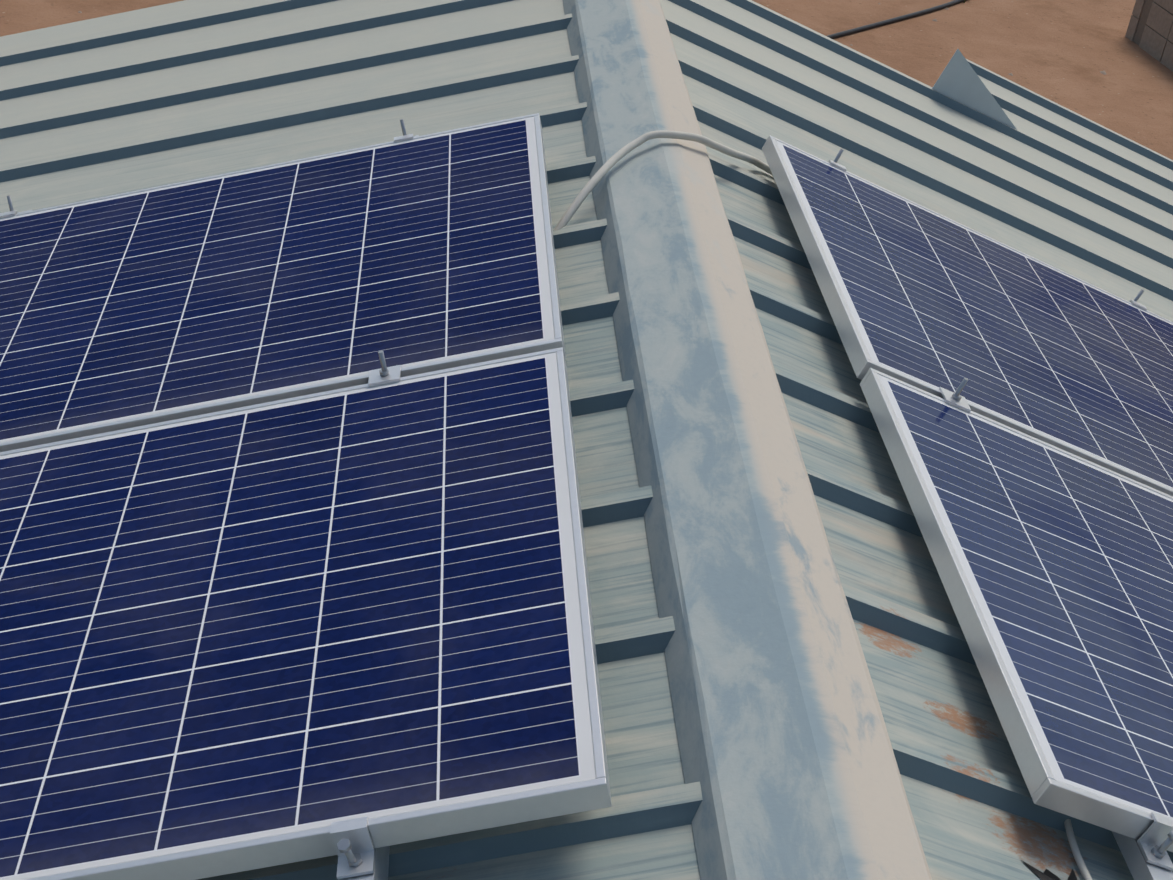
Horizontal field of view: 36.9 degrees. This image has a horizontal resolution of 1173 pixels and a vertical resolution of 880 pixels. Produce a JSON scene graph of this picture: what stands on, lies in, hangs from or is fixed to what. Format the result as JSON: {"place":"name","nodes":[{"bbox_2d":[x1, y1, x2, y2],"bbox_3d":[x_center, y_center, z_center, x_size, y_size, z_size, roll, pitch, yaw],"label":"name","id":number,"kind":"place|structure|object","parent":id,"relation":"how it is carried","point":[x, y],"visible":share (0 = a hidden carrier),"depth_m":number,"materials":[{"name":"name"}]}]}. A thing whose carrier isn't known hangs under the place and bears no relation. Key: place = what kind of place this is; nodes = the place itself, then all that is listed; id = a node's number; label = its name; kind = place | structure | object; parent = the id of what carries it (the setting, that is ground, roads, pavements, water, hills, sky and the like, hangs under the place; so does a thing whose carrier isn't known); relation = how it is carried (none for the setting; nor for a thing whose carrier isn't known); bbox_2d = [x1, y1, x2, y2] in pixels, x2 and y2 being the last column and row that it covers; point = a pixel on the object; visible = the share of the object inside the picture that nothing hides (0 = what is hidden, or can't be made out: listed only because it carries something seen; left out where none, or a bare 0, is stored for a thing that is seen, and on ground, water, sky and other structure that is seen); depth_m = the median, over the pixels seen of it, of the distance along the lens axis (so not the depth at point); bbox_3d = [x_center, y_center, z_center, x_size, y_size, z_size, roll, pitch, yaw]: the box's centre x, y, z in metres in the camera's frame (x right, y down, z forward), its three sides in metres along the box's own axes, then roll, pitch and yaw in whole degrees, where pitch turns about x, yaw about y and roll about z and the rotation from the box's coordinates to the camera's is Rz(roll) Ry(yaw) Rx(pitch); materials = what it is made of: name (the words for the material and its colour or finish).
{"place":"outdoors","nodes":[
{"label":"outdoors","id":0,"kind":"place"},
{"bbox_2d":[0,0,1172,159],"bbox_3d":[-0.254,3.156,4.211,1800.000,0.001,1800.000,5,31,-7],"label":"ground","id":1,"kind":"structure","parent":0,"point":[1063,53],"depth_m":16.89,"materials":[{"name":"brown soil"}]},
{"bbox_2d":[78,3,1105,75],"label":"ground stones","id":2,"kind":"object","parent":1,"relation":"on","point":[1101,72],"visible":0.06,"depth_m":16.78,"materials":[{"name":"grey stone"}]},
{"bbox_2d":[827,0,963,38],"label":"ground pipe","id":3,"kind":"object","parent":1,"relation":"on","point":[887,21],"visible":0.65,"depth_m":17.23,"materials":[{"name":"grey"}]},
{"bbox_2d":[1125,0,1172,71],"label":"blockwork enclosure","id":4,"kind":"object","parent":1,"relation":"on","point":[1156,45],"visible":0.96,"depth_m":17.44,"materials":[{"name":"concrete"}]},
{"bbox_2d":[1133,0,1172,44],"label":"blockwork mortar","id":5,"kind":"object","parent":4,"relation":"attached to","point":[1142,21],"visible":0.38,"depth_m":17.71,"materials":[{"name":"grey concrete"}]},
{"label":"house walls","id":6,"kind":"object","parent":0,"visible":0},
{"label":"timber roof purlins","id":7,"kind":"object","parent":6,"relation":"on","visible":0},
{"bbox_2d":[0,0,702,879],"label":"roof sheet","id":8,"kind":"object","parent":7,"relation":"on","point":[146,98],"visible":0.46,"depth_m":4.07,"materials":[{"name":"paint"}]},
{"bbox_2d":[0,119,418,879],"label":"clamps","id":9,"kind":"object","parent":8,"relation":"on","point":[360,857],"visible":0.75,"depth_m":1.91,"materials":[{"name":"metal"}]},
{"bbox_2d":[0,113,565,451],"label":"solar panel","id":10,"kind":"object","parent":8,"relation":"on","point":[297,278],"visible":0.92,"depth_m":3.13,"materials":[{"name":"glass"}]},
{"bbox_2d":[0,347,611,879],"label":"solar panel","id":11,"kind":"object","parent":8,"relation":"on","point":[264,635],"visible":1,"depth_m":2.23,"materials":[{"name":"glass"}]},
{"bbox_2d":[563,0,931,879],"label":"ridge cap","id":12,"kind":"object","parent":8,"relation":"on","point":[787,756],"visible":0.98,"depth_m":2.38,"materials":[{"name":"paint"}]},
{"bbox_2d":[660,0,1172,879],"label":"roof sheet","id":13,"kind":"object","parent":7,"relation":"on","point":[756,76],"visible":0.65,"depth_m":3.41,"materials":[{"name":"paint"}]},
{"bbox_2d":[554,130,1092,879],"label":"cable","id":14,"kind":"object","parent":13,"relation":"on","point":[604,170],"visible":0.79,"depth_m":3.46,"materials":[{"name":"white plastic"}]},
{"bbox_2d":[762,135,1172,495],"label":"solar panel","id":15,"kind":"object","parent":13,"relation":"on","point":[919,296],"visible":1,"depth_m":3.41,"materials":[{"name":"glass"}]},
{"bbox_2d":[932,49,1016,129],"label":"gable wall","id":16,"kind":"structure","parent":13,"relation":"attached to","point":[959,80],"depth_m":5.21,"materials":[{"name":"paint"}]},
{"bbox_2d":[828,149,1172,879],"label":"clamps","id":17,"kind":"object","parent":13,"relation":"on","point":[1146,855],"visible":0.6,"depth_m":2.10,"materials":[{"name":"metal"}]},
{"bbox_2d":[860,368,1172,851],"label":"solar panel","id":18,"kind":"object","parent":13,"relation":"on","point":[1053,565],"visible":1,"depth_m":2.51,"materials":[{"name":"glass"}]},
{"bbox_2d":[1021,860,1076,879],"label":"rust hole","id":19,"kind":"object","parent":13,"relation":"on","point":[1047,874],"visible":1,"depth_m":2.05,"materials":[{"name":"black"}]},
{"bbox_2d":[965,58,1172,202],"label":"metal roof","id":20,"kind":"structure","parent":7,"relation":"on","point":[1046,120],"depth_m":5.75,"materials":[{"name":"paint"}]}
]}

